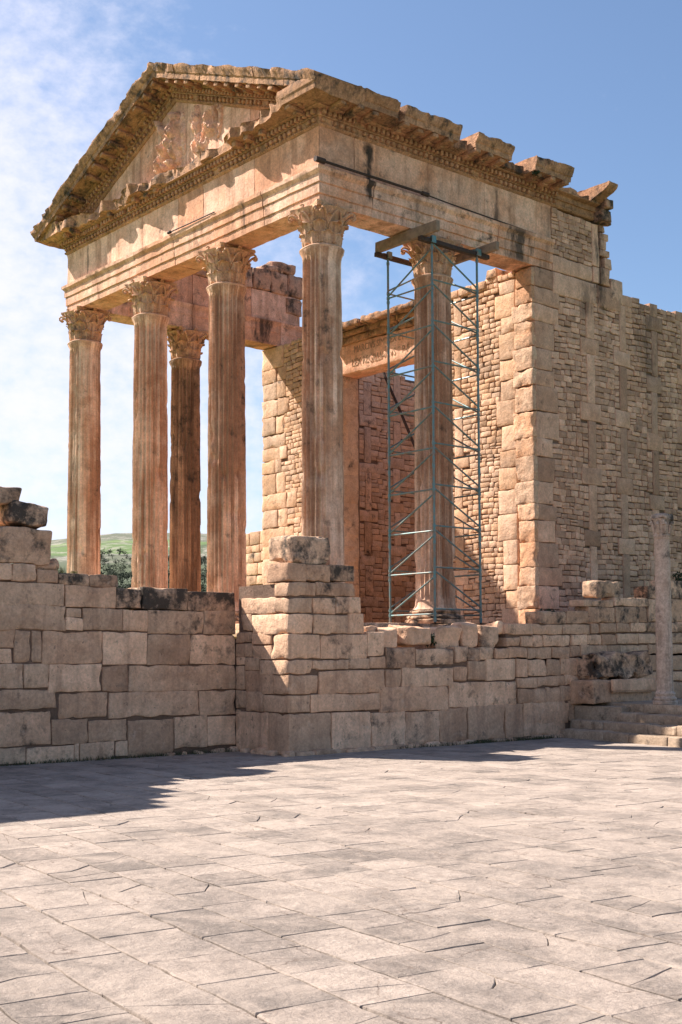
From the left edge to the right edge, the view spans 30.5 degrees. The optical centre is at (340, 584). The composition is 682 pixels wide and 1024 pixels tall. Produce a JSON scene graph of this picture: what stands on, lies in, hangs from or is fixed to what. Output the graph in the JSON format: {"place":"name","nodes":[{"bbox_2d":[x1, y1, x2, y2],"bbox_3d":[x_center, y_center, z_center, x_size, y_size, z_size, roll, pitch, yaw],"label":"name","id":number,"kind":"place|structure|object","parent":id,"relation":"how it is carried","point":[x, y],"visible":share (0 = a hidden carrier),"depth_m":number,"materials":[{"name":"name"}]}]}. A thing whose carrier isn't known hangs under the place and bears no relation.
{"place":"outdoors","nodes":[
{"label":"outdoors","id":0,"kind":"place"},
{"bbox_2d":[11,533,249,591],"bbox_3d":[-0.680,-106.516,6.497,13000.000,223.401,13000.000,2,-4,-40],"label":"hills","id":1,"kind":"structure","parent":0,"point":[116,541],"depth_m":1430.42,"materials":[{"name":"green plant"}]},
{"bbox_2d":[100,548,206,591],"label":"olive grove","id":2,"kind":"object","parent":1,"relation":"on","point":[120,575],"visible":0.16,"depth_m":1023.35,"materials":[{"name":"green plant"}]},
{"bbox_2d":[246,530,263,585],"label":"ruined wall","id":3,"kind":"structure","parent":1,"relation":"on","point":[254,551],"depth_m":39.49,"materials":[{"name":"stone"}]},
{"bbox_2d":[0,738,681,1023],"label":"paved square","id":4,"kind":"structure","parent":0,"point":[537,881],"depth_m":8.67,"materials":[{"name":"stone"}]},
{"bbox_2d":[2,734,561,765],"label":"weeds","id":5,"kind":"object","parent":4,"relation":"on","point":[447,743],"visible":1,"depth_m":20.72,"materials":[{"name":"green plant"}]},
{"bbox_2d":[0,0,681,539],"label":"sky","id":6,"kind":"structure","parent":0,"point":[593,87],"materials":[{"name":"blue"}]},
{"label":"ground","id":7,"kind":"structure","parent":0,"visible":0},
{"bbox_2d":[0,563,235,765],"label":"precinct wall","id":8,"kind":"structure","parent":7,"relation":"on","point":[91,668],"depth_m":19.68,"materials":[{"name":"stone"}]},
{"bbox_2d":[0,526,51,565],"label":"stone block","id":9,"kind":"structure","parent":8,"relation":"on","point":[26,545],"depth_m":18.87,"materials":[{"name":"stone"}]},
{"bbox_2d":[0,500,48,528],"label":"stone block","id":10,"kind":"object","parent":9,"relation":"on","point":[14,513],"depth_m":18.92,"materials":[{"name":"stone"}]},
{"bbox_2d":[0,486,21,504],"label":"stone block","id":11,"kind":"object","parent":10,"relation":"on","point":[8,495],"depth_m":18.80,"materials":[{"name":"stone"}]},
{"bbox_2d":[35,564,55,569],"bbox_3d":[-4.604,-0.256,19.250,0.382,0.114,0.295,2,-4,-40],"label":"round stone","id":12,"kind":"object","parent":8,"relation":"on","point":[49,567],"visible":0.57,"depth_m":19.16,"materials":[{"name":"stone"}]},
{"bbox_2d":[49,558,58,569],"bbox_3d":[-4.466,-0.283,19.365,0.210,0.211,0.208,-30,16,-37],"label":"round stone","id":13,"kind":"object","parent":8,"relation":"on","point":[54,561],"visible":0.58,"depth_m":19.31,"materials":[{"name":"stone"}]},
{"bbox_2d":[56,565,66,573],"bbox_3d":[-4.357,-0.226,19.360,0.204,0.142,0.235,2,-4,-40],"label":"grass tuft","id":14,"kind":"object","parent":8,"relation":"on","point":[62,570],"visible":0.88,"depth_m":19.33,"materials":[{"name":"green plant"}]},
{"bbox_2d":[30,62,681,648],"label":"temple","id":15,"kind":"structure","parent":7,"relation":"on","point":[580,416],"depth_m":28.34,"materials":[{"name":"stone"}]},
{"bbox_2d":[167,212,214,234],"bbox_3d":[-3.244,-7.798,26.994,0.070,0.070,1.780,2,-4,-40],"label":"iron tie rod","id":16,"kind":"object","parent":15,"relation":"on","point":[169,232],"visible":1,"depth_m":27.05,"materials":[{"name":"metal"}]},
{"bbox_2d":[382,372,414,448],"bbox_3d":[1.925,-3.361,32.036,0.096,5.185,2.887,2,-4,-39],"label":"leaning pole","id":17,"kind":"object","parent":15,"relation":"on","point":[399,410],"visible":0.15,"depth_m":32.56,"materials":[{"name":"metal"}]},
{"bbox_2d":[313,156,532,232],"bbox_3d":[1.962,-7.899,25.700,6.461,0.132,0.110,3,-4,-41],"label":"iron tie rod","id":18,"kind":"object","parent":15,"relation":"on","point":[318,159],"visible":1,"depth_m":24.81,"materials":[{"name":"brown metal"}]},
{"bbox_2d":[374,220,498,623],"bbox_3d":[2.037,-3.159,25.847,2.003,7.974,1.848,2,-4,-40],"label":"scaffold","id":19,"kind":"object","parent":15,"relation":"on","point":[420,232],"visible":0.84,"depth_m":25.74,"materials":[{"name":"grey metal"}]},
{"bbox_2d":[532,170,540,176],"bbox_3d":[4.225,-8.927,27.149,0.221,0.232,0.210,0,-3,3],"label":"bush","id":20,"kind":"object","parent":15,"relation":"on","point":[537,172],"visible":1,"depth_m":27.12,"materials":[{"name":"green plant"}]},
{"bbox_2d":[164,733,563,756],"bbox_3d":[0.824,2.860,22.367,8.386,0.183,1.659,2,-4,-40],"label":"footing rubble","id":21,"kind":"object","parent":7,"relation":"on","point":[266,750],"visible":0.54,"depth_m":20.82,"materials":[{"name":"stone"}]},
{"bbox_2d":[232,562,681,754],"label":"podium wall","id":22,"kind":"structure","parent":7,"relation":"on","point":[316,666],"depth_m":21.51,"materials":[{"name":"stone"}]},
{"bbox_2d":[269,535,330,564],"bbox_3d":[-0.692,-0.551,20.877,0.868,0.482,0.667,3,-4,-42],"label":"stone block","id":23,"kind":"object","parent":22,"relation":"on","point":[312,550],"depth_m":20.61,"materials":[{"name":"stone"}]},
{"bbox_2d":[364,626,376,631],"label":"stone block","id":24,"kind":"structure","parent":22,"relation":"on","point":[370,628],"depth_m":21.54,"materials":[{"name":"stone"}]},
{"bbox_2d":[376,627,396,647],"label":"stone block","id":25,"kind":"structure","parent":22,"relation":"on","point":[390,637],"depth_m":21.69,"materials":[{"name":"stone"}]},
{"bbox_2d":[388,625,430,646],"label":"stone block","id":26,"kind":"structure","parent":22,"relation":"on","point":[409,636],"depth_m":22.01,"materials":[{"name":"stone"}]},
{"bbox_2d":[426,633,436,646],"bbox_3d":[1.590,1.001,22.564,0.296,0.286,0.256,2,-4,-40],"label":"bush","id":27,"kind":"object","parent":22,"relation":"on","point":[433,637],"visible":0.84,"depth_m":22.53,"materials":[{"name":"green plant"}]},
{"bbox_2d":[423,625,461,648],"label":"stone block","id":28,"kind":"structure","parent":22,"relation":"on","point":[447,636],"depth_m":22.71,"materials":[{"name":"stone"}]},
{"bbox_2d":[451,622,477,647],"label":"stone block","id":29,"kind":"structure","parent":22,"relation":"on","point":[469,636],"depth_m":22.95,"materials":[{"name":"stone"}]},
{"bbox_2d":[477,625,498,647],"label":"stone block","id":30,"kind":"structure","parent":22,"relation":"on","point":[487,636],"depth_m":23.23,"materials":[{"name":"stone"}]},
{"bbox_2d":[484,621,502,634],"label":"stone block","id":31,"kind":"structure","parent":22,"relation":"on","point":[498,625],"depth_m":23.56,"materials":[{"name":"stone"}]},
{"bbox_2d":[582,580,620,597],"bbox_3d":[5.373,0.118,25.817,0.802,0.377,0.427,2,-4,-40],"label":"stone block","id":32,"kind":"object","parent":22,"relation":"on","point":[599,589],"depth_m":25.61,"materials":[{"name":"stone"}]},
{"bbox_2d":[672,571,681,580],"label":"bush","id":33,"kind":"object","parent":22,"relation":"on","point":[679,574],"visible":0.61,"depth_m":27.66,"materials":[{"name":"green plant"}]},
{"bbox_2d":[560,698,681,747],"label":"stone steps","id":34,"kind":"structure","parent":7,"relation":"on","point":[648,722],"depth_m":23.34,"materials":[{"name":"stone"}]},
{"bbox_2d":[569,678,655,703],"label":"carved block","id":35,"kind":"structure","parent":34,"relation":"on","point":[593,691],"depth_m":24.56,"materials":[{"name":"stone"}]},
{"bbox_2d":[576,650,652,679],"bbox_3d":[5.484,1.648,25.197,1.838,0.624,0.684,0,-3,-40],"label":"stone block","id":36,"kind":"object","parent":35,"relation":"on","point":[603,665],"visible":0.93,"depth_m":24.82,"materials":[{"name":"stone"}]},
{"bbox_2d":[649,513,677,704],"bbox_3d":[6.059,0.455,23.558,0.466,3.592,0.467,2,-4,-40],"label":"colonnette","id":37,"kind":"object","parent":34,"relation":"on","point":[661,524],"visible":1,"depth_m":23.45,"materials":[{"name":"stone"}]}
]}

